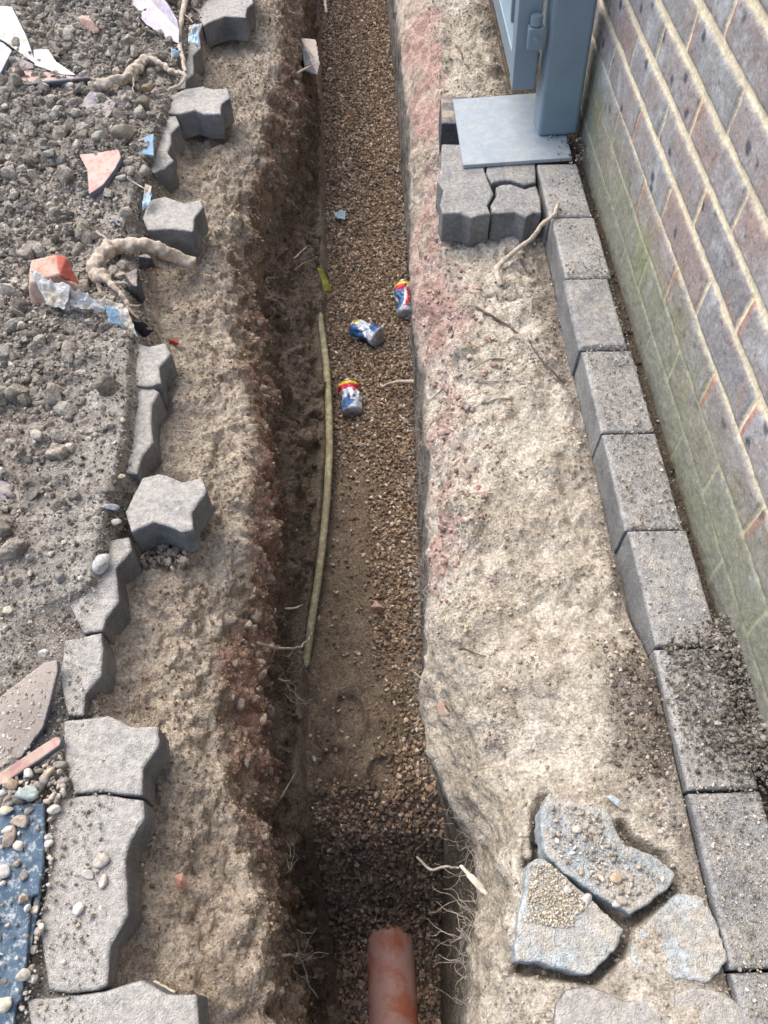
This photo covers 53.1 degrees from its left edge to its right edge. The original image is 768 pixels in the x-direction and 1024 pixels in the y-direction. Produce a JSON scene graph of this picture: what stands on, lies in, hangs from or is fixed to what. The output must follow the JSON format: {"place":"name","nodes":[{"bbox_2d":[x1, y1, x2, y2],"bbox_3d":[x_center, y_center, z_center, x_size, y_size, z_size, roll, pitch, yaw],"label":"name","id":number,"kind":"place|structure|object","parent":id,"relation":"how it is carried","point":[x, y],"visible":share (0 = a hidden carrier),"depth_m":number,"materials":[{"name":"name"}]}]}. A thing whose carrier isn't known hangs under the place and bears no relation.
{"place":"outdoors","nodes":[
{"label":"outdoors","id":0,"kind":"place"},
{"bbox_2d":[308,0,443,1023],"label":"gravel","id":1,"kind":"structure","parent":0,"point":[378,61],"depth_m":2.18,"materials":[{"name":"gravel"}]},
{"bbox_2d":[337,378,362,416],"bbox_3d":[-0.091,-0.311,2.094,0.065,0.050,0.100,-6,63,-4],"label":"drink can","id":2,"kind":"object","parent":1,"relation":"on","point":[348,389],"visible":1,"depth_m":2.08,"materials":[{"name":"multicoloured metal"}]},
{"bbox_2d":[349,319,383,346],"bbox_3d":[-0.050,-0.521,2.235,0.092,0.057,0.068,26,60,24],"label":"drink can","id":3,"kind":"object","parent":1,"relation":"on","point":[372,334],"visible":1,"depth_m":2.22,"materials":[{"name":"multicoloured metal"}]},
{"bbox_2d":[393,279,410,319],"bbox_3d":[0.062,-0.640,2.314,0.066,0.048,0.122,-2,63,-2],"label":"drink can","id":4,"kind":"object","parent":1,"relation":"on","point":[403,308],"visible":0.7,"depth_m":2.30,"materials":[{"name":"multicoloured metal"}]},
{"bbox_2d":[0,0,767,1023],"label":"ground","id":5,"kind":"structure","parent":0,"point":[456,760],"depth_m":1.39,"materials":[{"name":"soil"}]},
{"bbox_2d":[0,42,13,75],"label":"roof tile","id":6,"kind":"object","parent":5,"relation":"on","point":[6,52],"visible":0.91,"depth_m":1.95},
{"bbox_2d":[0,481,19,501],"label":"stone plate","id":7,"kind":"object","parent":5,"relation":"on","point":[4,488],"visible":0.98,"depth_m":1.24,"materials":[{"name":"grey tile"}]},
{"bbox_2d":[0,6,34,63],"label":"roof tile","id":8,"kind":"object","parent":5,"relation":"on","point":[11,26],"visible":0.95,"depth_m":2.02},
{"bbox_2d":[0,803,44,1023],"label":"blue board","id":9,"kind":"object","parent":5,"relation":"on","point":[31,855],"visible":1,"depth_m":0.93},
{"bbox_2d":[0,864,9,878],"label":"pebble","id":10,"kind":"object","parent":9,"relation":"on","point":[4,870],"visible":1,"depth_m":0.93,"materials":[{"name":"stone"}]},
{"bbox_2d":[0,997,11,1012],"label":"pebble","id":11,"kind":"object","parent":9,"relation":"on","point":[5,1004],"visible":1,"depth_m":0.86,"materials":[{"name":"stone"}]},
{"bbox_2d":[2,825,16,847],"bbox_3d":[-0.467,0.405,0.960,0.015,0.012,0.027,-1,50,5],"label":"pebble","id":12,"kind":"object","parent":9,"relation":"on","point":[8,839],"visible":1,"depth_m":0.95,"materials":[{"name":"stone"}]},
{"bbox_2d":[10,815,28,827],"bbox_3d":[-0.459,0.390,0.970,0.023,0.013,0.015,16,58,11],"label":"pebble","id":13,"kind":"object","parent":9,"relation":"on","point":[21,821],"visible":1,"depth_m":0.96,"materials":[{"name":"stone"}]},
{"bbox_2d":[0,806,39,993],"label":"pebbles","id":14,"kind":"object","parent":9,"relation":"on","point":[18,845],"visible":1,"depth_m":0.93,"materials":[{"name":"gravel"}]},
{"bbox_2d":[15,968,30,981],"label":"pebble","id":15,"kind":"object","parent":9,"relation":"on","point":[23,974],"visible":1,"depth_m":0.88,"materials":[{"name":"stone"}]},
{"bbox_2d":[0,660,59,767],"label":"roof tile","id":16,"kind":"object","parent":5,"relation":"on","point":[39,727],"visible":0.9,"depth_m":1.06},
{"bbox_2d":[0,666,54,759],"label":"tile dust","id":17,"kind":"object","parent":16,"relation":"on","point":[20,719],"visible":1,"depth_m":1.03,"materials":[{"name":"gravel"}]},
{"bbox_2d":[0,737,64,787],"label":"stick","id":18,"kind":"object","parent":5,"relation":"on","point":[40,754],"visible":0.98,"depth_m":1.01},
{"bbox_2d":[25,888,41,981],"bbox_3d":[-0.419,0.503,0.910,0.009,0.006,0.106,-1,56,-1],"label":"blue board","id":19,"kind":"object","parent":5,"relation":"on","point":[34,917],"visible":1,"depth_m":0.92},
{"bbox_2d":[0,755,70,806],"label":"pebbles","id":20,"kind":"object","parent":5,"relation":"on","point":[10,786],"visible":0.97,"depth_m":1.00,"materials":[{"name":"gravel"}]},
{"bbox_2d":[15,785,38,800],"bbox_3d":[-0.455,0.358,0.982,0.027,0.019,0.019,12,57,8],"label":"pebble","id":21,"kind":"object","parent":20,"relation":"on","point":[29,793],"visible":1,"depth_m":0.98,"materials":[{"name":"stone"}]},
{"bbox_2d":[19,817,54,1014],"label":"pebbles","id":22,"kind":"object","parent":5,"relation":"on","point":[39,928],"visible":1,"depth_m":0.92,"materials":[{"name":"gravel"}]},
{"bbox_2d":[8,66,77,82],"bbox_3d":[-0.852,-1.102,1.945,0.202,0.009,0.130,-8,52,-11],"label":"roof tile","id":23,"kind":"object","parent":5,"relation":"on","point":[30,78],"visible":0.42,"depth_m":1.94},
{"bbox_2d":[27,77,90,86],"bbox_3d":[-0.826,-1.066,1.913,0.205,0.023,0.018,-12,57,-8],"label":"roof tile","id":24,"kind":"object","parent":23,"relation":"on","point":[56,82],"visible":0.69,"depth_m":1.91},
{"bbox_2d":[29,255,79,303],"bbox_3d":[-0.635,-0.443,1.490,0.102,0.092,0.103,-1,56,-1],"label":"broken brick","id":25,"kind":"object","parent":5,"relation":"on","point":[56,269],"visible":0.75,"depth_m":1.46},
{"bbox_2d":[31,270,137,336],"bbox_3d":[-0.565,-0.392,1.445,0.225,0.073,0.055,13,57,8],"label":"plastic film","id":26,"kind":"object","parent":25,"relation":"on","point":[62,295],"visible":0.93,"depth_m":1.44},
{"bbox_2d":[34,49,75,75],"bbox_3d":[-0.850,-1.143,1.968,0.160,0.011,0.060,38,73,16],"label":"paper scrap","id":27,"kind":"object","parent":5,"relation":"on","point":[48,62],"visible":0.97,"depth_m":1.97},
{"bbox_2d":[60,633,115,719],"bbox_3d":[-0.436,0.249,1.126,0.064,0.068,0.125,-1,56,-1],"label":"zigzag paver","id":28,"kind":"object","parent":5,"relation":"on","point":[96,672],"visible":0.87,"depth_m":1.11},
{"bbox_2d":[77,15,99,33],"bbox_3d":[-0.782,-1.292,2.034,0.016,0.026,0.088,-37,64,-22],"label":"brick lump","id":29,"kind":"object","parent":5,"relation":"on","point":[86,22],"visible":1,"depth_m":2.03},
{"bbox_2d":[69,91,116,120],"bbox_3d":[-0.694,-0.962,1.844,0.108,0.011,0.133,-26,67,-9],"label":"roof tile","id":30,"kind":"object","parent":5,"relation":"on","point":[88,102],"visible":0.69,"depth_m":1.85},
{"bbox_2d":[41,794,155,993],"bbox_3d":[-0.371,0.479,0.971,0.132,0.068,0.223,-1,56,-1],"label":"zigzag paver","id":31,"kind":"object","parent":5,"relation":"on","point":[127,829],"visible":0.91,"depth_m":0.95,"materials":[{"name":"concrete"}]},
{"bbox_2d":[71,902,84,916],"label":"pebble","id":32,"kind":"object","parent":31,"relation":"on","point":[78,909],"visible":1,"depth_m":0.93,"materials":[{"name":"stone"}]},
{"bbox_2d":[92,853,109,868],"bbox_3d":[-0.353,0.435,0.956,0.017,0.009,0.020,33,62,20],"label":"pebble","id":33,"kind":"object","parent":31,"relation":"on","point":[101,860],"visible":1,"depth_m":0.95,"materials":[{"name":"stone"}]},
{"bbox_2d":[91,130,106,140],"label":"pebble","id":34,"kind":"object","parent":5,"relation":"on","point":[99,135],"visible":1,"depth_m":1.76,"materials":[{"name":"stone"}]},
{"bbox_2d":[0,0,201,789],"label":"soil clods","id":35,"kind":"object","parent":5,"relation":"on","point":[17,546],"visible":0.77,"depth_m":1.70,"materials":[{"name":"soil"}]},
{"bbox_2d":[105,305,120,324],"bbox_3d":[-0.506,-0.367,1.437,0.030,0.031,0.018,9,57,6],"label":"plastic scrap","id":36,"kind":"object","parent":35,"relation":"on","point":[113,315],"visible":1,"depth_m":1.44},
{"bbox_2d":[80,150,122,197],"bbox_3d":[-0.626,-0.761,1.709,0.098,0.013,0.136,-17,64,5],"label":"roof tile","id":37,"kind":"object","parent":5,"relation":"on","point":[100,176],"visible":1,"depth_m":1.70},
{"bbox_2d":[0,1,205,1023],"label":"paver crumbs","id":38,"kind":"object","parent":5,"relation":"on","point":[63,846],"visible":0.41,"depth_m":1.12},
{"bbox_2d":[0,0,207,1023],"bbox_3d":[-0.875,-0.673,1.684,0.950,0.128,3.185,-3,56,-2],"label":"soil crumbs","id":39,"kind":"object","parent":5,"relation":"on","point":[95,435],"visible":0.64,"depth_m":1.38,"materials":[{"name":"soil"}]},
{"bbox_2d":[70,538,141,644],"bbox_3d":[-0.443,0.128,1.209,0.092,0.068,0.168,-1,56,-1],"label":"zigzag paver","id":40,"kind":"object","parent":5,"relation":"on","point":[108,617],"visible":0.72,"depth_m":1.18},
{"bbox_2d":[92,554,110,574],"bbox_3d":[-0.437,0.079,1.184,0.025,0.020,0.036,22,61,2],"label":"pebble","id":41,"kind":"object","parent":40,"relation":"on","point":[100,564],"visible":1,"depth_m":1.18,"materials":[{"name":"stone"}]},
{"bbox_2d":[64,716,169,806],"bbox_3d":[-0.371,0.344,1.057,0.137,0.068,0.109,-1,56,-1],"label":"zigzag paver","id":42,"kind":"object","parent":5,"relation":"on","point":[134,763],"visible":0.91,"depth_m":1.03,"materials":[{"name":"concrete"}]},
{"bbox_2d":[27,980,208,1023],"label":"zigzag paver","id":43,"kind":"object","parent":5,"relation":"on","point":[144,1002],"visible":0.98,"depth_m":0.87,"materials":[{"name":"concrete"}]},
{"bbox_2d":[111,124,133,140],"bbox_3d":[-0.605,-0.878,1.778,0.048,0.042,0.040,7,57,4],"label":"pebble","id":44,"kind":"object","parent":5,"relation":"on","point":[120,131],"visible":0.98,"depth_m":1.76,"materials":[{"name":"stone"}]},
{"bbox_2d":[125,269,144,303],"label":"broken paver","id":45,"kind":"object","parent":5,"relation":"on","point":[135,287],"visible":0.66,"depth_m":1.50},
{"bbox_2d":[94,54,186,92],"bbox_3d":[-0.599,-1.086,1.921,0.159,0.058,0.206,23,59,15],"label":"tree root","id":46,"kind":"object","parent":5,"relation":"on","point":[132,71],"visible":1,"depth_m":1.93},
{"bbox_2d":[86,230,195,318],"bbox_3d":[-0.498,-0.472,1.563,0.191,0.118,0.251,-1,56,-1],"label":"tree root","id":47,"kind":"object","parent":5,"relation":"on","point":[96,271],"visible":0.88,"depth_m":1.57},
{"bbox_2d":[135,96,149,109],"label":"pebble","id":48,"kind":"object","parent":5,"relation":"on","point":[143,102],"visible":0.94,"depth_m":1.85,"materials":[{"name":"stone"}]},
{"bbox_2d":[132,319,153,337],"bbox_3d":[-0.477,-0.350,1.484,0.070,0.053,0.013,3,56,2],"label":"black plastic","id":49,"kind":"object","parent":5,"relation":"on","point":[140,327],"visible":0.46,"depth_m":1.48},
{"bbox_2d":[126,388,166,484],"bbox_3d":[-0.460,-0.132,1.385,0.114,0.068,0.209,-1,56,-1],"label":"zigzag paver","id":50,"kind":"object","parent":5,"relation":"on","point":[145,456],"visible":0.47,"depth_m":1.36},
{"bbox_2d":[137,254,155,269],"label":"broken paver","id":51,"kind":"object","parent":5,"relation":"on","point":[145,261],"visible":1,"depth_m":1.58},
{"bbox_2d":[142,184,151,210],"bbox_3d":[-0.517,-0.688,1.679,0.018,0.021,0.068,-1,56,-1],"label":"plastic scrap","id":52,"kind":"object","parent":5,"relation":"on","point":[146,202],"visible":1,"depth_m":1.68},
{"bbox_2d":[141,134,154,157],"bbox_3d":[-0.557,-0.843,1.779,0.053,0.009,0.075,-12,64,2],"label":"blue shard","id":53,"kind":"object","parent":5,"relation":"on","point":[149,151],"visible":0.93,"depth_m":1.77,"materials":[{"name":"tile"}]},
{"bbox_2d":[130,0,182,46],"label":"curved tile","id":54,"kind":"object","parent":5,"relation":"on","point":[159,14],"visible":0.83,"depth_m":2.08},
{"bbox_2d":[136,344,177,407],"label":"zigzag paver","id":55,"kind":"object","parent":5,"relation":"on","point":[156,370],"visible":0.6,"depth_m":1.44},
{"bbox_2d":[138,543,192,571],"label":"pebbles","id":56,"kind":"object","parent":5,"relation":"on","point":[164,551],"visible":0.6,"depth_m":1.27,"materials":[{"name":"gravel"}]},
{"bbox_2d":[151,116,184,192],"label":"zigzag paver","id":57,"kind":"object","parent":5,"relation":"on","point":[164,169],"visible":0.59,"depth_m":1.83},
{"bbox_2d":[126,474,213,552],"bbox_3d":[-0.355,0.002,1.281,0.129,0.068,0.118,-1,56,-1],"label":"zigzag paver","id":58,"kind":"object","parent":5,"relation":"on","point":[168,510],"visible":1,"depth_m":1.25,"materials":[{"name":"concrete"}]},
{"bbox_2d":[143,197,208,255],"bbox_3d":[-0.464,-0.636,1.709,0.128,0.068,0.122,3,56,2],"label":"zigzag paver","id":59,"kind":"object","parent":5,"relation":"on","point":[180,226],"visible":0.92,"depth_m":1.68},
{"bbox_2d":[174,873,187,893],"bbox_3d":[-0.271,0.493,1.018,0.024,0.037,0.023,-1,56,-1],"label":"pink stone","id":60,"kind":"object","parent":5,"relation":"on","point":[181,882],"visible":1,"depth_m":1.01,"materials":[{"name":"stone"}]},
{"bbox_2d":[177,0,192,72],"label":"tree root","id":61,"kind":"object","parent":5,"relation":"on","point":[184,4],"visible":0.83,"depth_m":2.10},
{"bbox_2d":[177,23,204,91],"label":"zigzag paver","id":62,"kind":"object","parent":5,"relation":"on","point":[194,64],"visible":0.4,"depth_m":2.09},
{"bbox_2d":[188,24,198,47],"bbox_3d":[-0.507,-1.270,2.045,0.030,0.030,0.077,-1,56,-1],"label":"plastic scrap","id":63,"kind":"object","parent":62,"relation":"on","point":[193,35],"visible":1,"depth_m":2.04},
{"bbox_2d":[168,87,233,138],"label":"zigzag paver","id":64,"kind":"object","parent":5,"relation":"on","point":[205,112],"visible":0.84,"depth_m":1.94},
{"bbox_2d":[199,0,255,47],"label":"zigzag paver","id":65,"kind":"object","parent":5,"relation":"on","point":[221,21],"visible":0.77,"depth_m":2.22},
{"bbox_2d":[225,42,307,1016],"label":"hardcore crumbs","id":66,"kind":"object","parent":5,"relation":"on","point":[256,617],"visible":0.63,"depth_m":1.33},
{"bbox_2d":[255,631,311,649],"bbox_3d":[-0.167,0.231,1.391,0.026,0.232,0.146,24,59,15],"label":"root","id":67,"kind":"object","parent":5,"relation":"on","point":[278,648],"visible":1,"depth_m":1.35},
{"bbox_2d":[265,274,329,984],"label":"fine hair roots","id":68,"kind":"object","parent":5,"relation":"on","point":[275,735],"visible":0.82,"depth_m":1.43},
{"bbox_2d":[279,953,317,997],"bbox_3d":[-0.119,0.692,1.151,0.019,0.200,0.065,-37,64,-22],"label":"root","id":69,"kind":"object","parent":5,"relation":"on","point":[291,955],"visible":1,"depth_m":1.17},
{"bbox_2d":[259,0,347,1023],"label":"dark soil crumbs","id":70,"kind":"object","parent":5,"relation":"on","point":[332,1007],"visible":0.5,"depth_m":1.67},
{"bbox_2d":[301,38,319,76],"bbox_3d":[-0.250,-1.534,2.584,0.049,0.118,0.406,-6,57,-4],"label":"clay stub","id":71,"kind":"object","parent":5,"relation":"on","point":[310,53],"visible":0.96,"depth_m":2.51,"materials":[{"name":"tile"}]},
{"bbox_2d":[303,312,332,667],"bbox_3d":[-0.160,-0.128,1.969,0.060,0.038,1.111,-1,56,-1],"label":"conduit","id":72,"kind":"object","parent":5,"relation":"on","point":[325,507],"visible":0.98,"depth_m":1.89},
{"bbox_2d":[318,268,330,290],"bbox_3d":[-0.177,-0.689,2.272,0.023,0.066,0.037,-26,60,-16],"label":"leaf","id":73,"kind":"object","parent":5,"relation":"on","point":[326,286],"visible":1,"depth_m":2.27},
{"bbox_2d":[311,780,443,1023],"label":"coarse gravel","id":74,"kind":"structure","parent":5,"relation":"on","point":[385,875],"depth_m":1.65,"materials":[{"name":"gravel"}]},
{"bbox_2d":[367,925,418,1023],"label":"drain pipe","id":75,"kind":"object","parent":74,"relation":"on","point":[392,984],"visible":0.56,"depth_m":1.70,"materials":[{"name":"plastic"}]},
{"bbox_2d":[0,8,767,1023],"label":"paver grit","id":76,"kind":"object","parent":5,"relation":"on","point":[714,838],"visible":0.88,"depth_m":1.07,"materials":[{"name":"gravel"}]},
{"bbox_2d":[387,89,479,1006],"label":"hair roots","id":77,"kind":"object","parent":5,"relation":"hanging from","point":[469,909],"visible":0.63,"depth_m":1.19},
{"bbox_2d":[416,856,459,870],"bbox_3d":[0.083,0.553,1.212,0.069,0.111,0.013,17,58,11],"label":"root","id":78,"kind":"object","parent":77,"relation":"attached to","point":[435,869],"visible":1,"depth_m":1.25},
{"bbox_2d":[459,865,487,894],"bbox_3d":[0.131,0.529,1.097,0.010,0.003,0.062,-41,75,-18],"label":"wood strip","id":79,"kind":"object","parent":77,"relation":"attached to","point":[475,882],"visible":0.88,"depth_m":1.10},
{"bbox_2d":[437,698,448,716],"bbox_3d":[0.093,0.316,1.226,0.012,0.027,0.036,-24,60,-15],"label":"sunk stone","id":80,"kind":"object","parent":5,"relation":"on","point":[442,710],"visible":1,"depth_m":1.23,"materials":[{"name":"stone"}]},
{"bbox_2d":[438,96,466,150],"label":"zigzag paver","id":81,"kind":"object","parent":5,"relation":"on","point":[447,131],"visible":0.47,"depth_m":1.93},
{"bbox_2d":[412,238,515,610],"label":"pink crumbs","id":82,"kind":"object","parent":5,"relation":"on","point":[484,495],"visible":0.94,"depth_m":1.51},
{"bbox_2d":[436,144,493,245],"bbox_3d":[0.184,-0.742,1.790,0.126,0.077,0.285,-1,56,-1],"label":"zigzag paver","id":83,"kind":"object","parent":5,"relation":"on","point":[464,199],"visible":0.95,"depth_m":1.73,"materials":[{"name":"concrete"}]},
{"bbox_2d":[484,163,535,200],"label":"zigzag paver","id":84,"kind":"object","parent":5,"relation":"on","point":[522,176],"visible":0.45,"depth_m":1.77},
{"bbox_2d":[488,185,540,242],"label":"zigzag paver","id":85,"kind":"object","parent":5,"relation":"on","point":[515,211],"visible":0.9,"depth_m":1.72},
{"bbox_2d":[475,306,562,382],"bbox_3d":[0.283,-0.354,1.577,0.033,0.036,0.280,-28,61,-17],"label":"root","id":86,"kind":"object","parent":5,"relation":"on","point":[507,325],"visible":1,"depth_m":1.61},
{"bbox_2d":[453,0,596,167],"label":"gate post","id":87,"kind":"object","parent":5,"relation":"on","point":[506,130],"visible":1,"depth_m":1.79,"materials":[{"name":"metal"}]},
{"bbox_2d":[493,0,544,89],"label":"metal gate","id":88,"kind":"structure","parent":87,"relation":"attached to","point":[521,27],"depth_m":1.71,"materials":[{"name":"metal"}]},
{"bbox_2d":[547,132,588,163],"bbox_3d":[0.429,-0.933,1.857,0.092,0.011,0.309,-1,56,-1],"label":"plate debris","id":89,"kind":"object","parent":87,"relation":"on","point":[577,155],"visible":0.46,"depth_m":1.81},
{"bbox_2d":[494,201,559,285],"bbox_3d":[0.309,-0.591,1.681,0.048,0.092,0.223,37,64,22],"label":"twig","id":90,"kind":"object","parent":5,"relation":"on","point":[505,259],"visible":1,"depth_m":1.67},
{"bbox_2d":[535,164,591,245],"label":"edging block","id":91,"kind":"structure","parent":5,"relation":"on","point":[558,173],"depth_m":1.74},
{"bbox_2d":[511,859,622,976],"bbox_3d":[0.223,0.501,0.936,0.124,0.047,0.119,13,57,9],"label":"broken slab","id":92,"kind":"object","parent":5,"relation":"on","point":[587,943],"depth_m":0.91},
{"bbox_2d":[524,863,587,927],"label":"pebbles","id":93,"kind":"object","parent":92,"relation":"on","point":[553,916],"visible":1,"depth_m":0.93,"materials":[{"name":"gravel"}]},
{"bbox_2d":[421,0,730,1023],"bbox_3d":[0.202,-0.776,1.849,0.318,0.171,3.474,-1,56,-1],"label":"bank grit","id":94,"kind":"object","parent":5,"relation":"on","point":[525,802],"visible":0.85,"depth_m":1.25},
{"bbox_2d":[545,218,610,300],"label":"edging block","id":95,"kind":"structure","parent":5,"relation":"on","point":[558,255],"depth_m":1.63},
{"bbox_2d":[556,279,627,375],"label":"edging block","id":96,"kind":"structure","parent":5,"relation":"on","point":[575,322],"depth_m":1.51,"materials":[{"name":"concrete"}]},
{"bbox_2d":[534,793,674,916],"bbox_3d":[0.266,0.436,0.977,0.099,0.046,0.174,-40,65,-23],"label":"broken slab","id":97,"kind":"object","parent":5,"relation":"on","point":[544,830],"depth_m":0.95,"materials":[{"name":"concrete"}]},
{"bbox_2d":[550,801,664,905],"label":"pebbles","id":98,"kind":"object","parent":97,"relation":"on","point":[624,902],"visible":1,"depth_m":0.95,"materials":[{"name":"gravel"}]},
{"bbox_2d":[552,986,666,1023],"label":"zigzag paver","id":99,"kind":"object","parent":5,"relation":"on","point":[586,1005],"visible":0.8,"depth_m":0.88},
{"bbox_2d":[574,351,653,457],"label":"edging block","id":100,"kind":"structure","parent":5,"relation":"on","point":[593,408],"depth_m":1.40,"materials":[{"name":"concrete"}]},
{"bbox_2d":[606,795,628,810],"bbox_3d":[0.304,0.379,1.001,0.030,0.008,0.009,34,63,21],"label":"stone flake","id":101,"kind":"object","parent":5,"relation":"on","point":[616,801],"visible":1,"depth_m":1.00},
{"bbox_2d":[588,629,676,800],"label":"damp soil","id":102,"kind":"structure","parent":5,"relation":"on","point":[644,740],"depth_m":1.06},
{"bbox_2d":[593,434,682,553],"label":"edging block","id":103,"kind":"structure","parent":5,"relation":"on","point":[608,470],"depth_m":1.29,"materials":[{"name":"concrete"}]},
{"bbox_2d":[538,50,767,820],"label":"wall foot debris","id":104,"kind":"object","parent":5,"relation":"on","point":[657,420],"depth_m":1.50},
{"bbox_2d":[542,0,767,786],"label":"brick wall","id":105,"kind":"structure","parent":5,"relation":"on","point":[672,127],"depth_m":1.20,"materials":[{"name":"brick"}]},
{"bbox_2d":[644,771,686,839],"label":"pebbles","id":106,"kind":"object","parent":5,"relation":"on","point":[662,830],"visible":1,"depth_m":1.00,"materials":[{"name":"stone"}]},
{"bbox_2d":[616,531,715,657],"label":"edging block","id":107,"kind":"structure","parent":5,"relation":"on","point":[633,570],"depth_m":1.18,"materials":[{"name":"concrete"}]},
{"bbox_2d":[630,893,727,982],"bbox_3d":[0.347,0.519,0.933,0.117,0.047,0.095,-1,56,-1],"label":"broken slab","id":108,"kind":"object","parent":5,"relation":"on","point":[692,946],"depth_m":0.91,"materials":[{"name":"stone"}]},
{"bbox_2d":[648,649,757,796],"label":"edging block","id":109,"kind":"structure","parent":5,"relation":"on","point":[672,722],"depth_m":1.05,"materials":[{"name":"concrete"}]},
{"bbox_2d":[660,603,767,807],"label":"loose soil","id":110,"kind":"structure","parent":109,"relation":"on","point":[756,727],"depth_m":1.06,"materials":[{"name":"gravel"}]},
{"bbox_2d":[671,987,742,1023],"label":"slab","id":111,"kind":"object","parent":5,"relation":"on","point":[723,1008],"visible":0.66,"depth_m":0.88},
{"bbox_2d":[683,792,767,972],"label":"edging block","id":112,"kind":"structure","parent":5,"relation":"on","point":[712,883],"depth_m":0.96,"materials":[{"name":"concrete"}]},
{"bbox_2d":[725,972,767,1023],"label":"edging block","id":113,"kind":"structure","parent":5,"relation":"on","point":[741,997],"depth_m":0.88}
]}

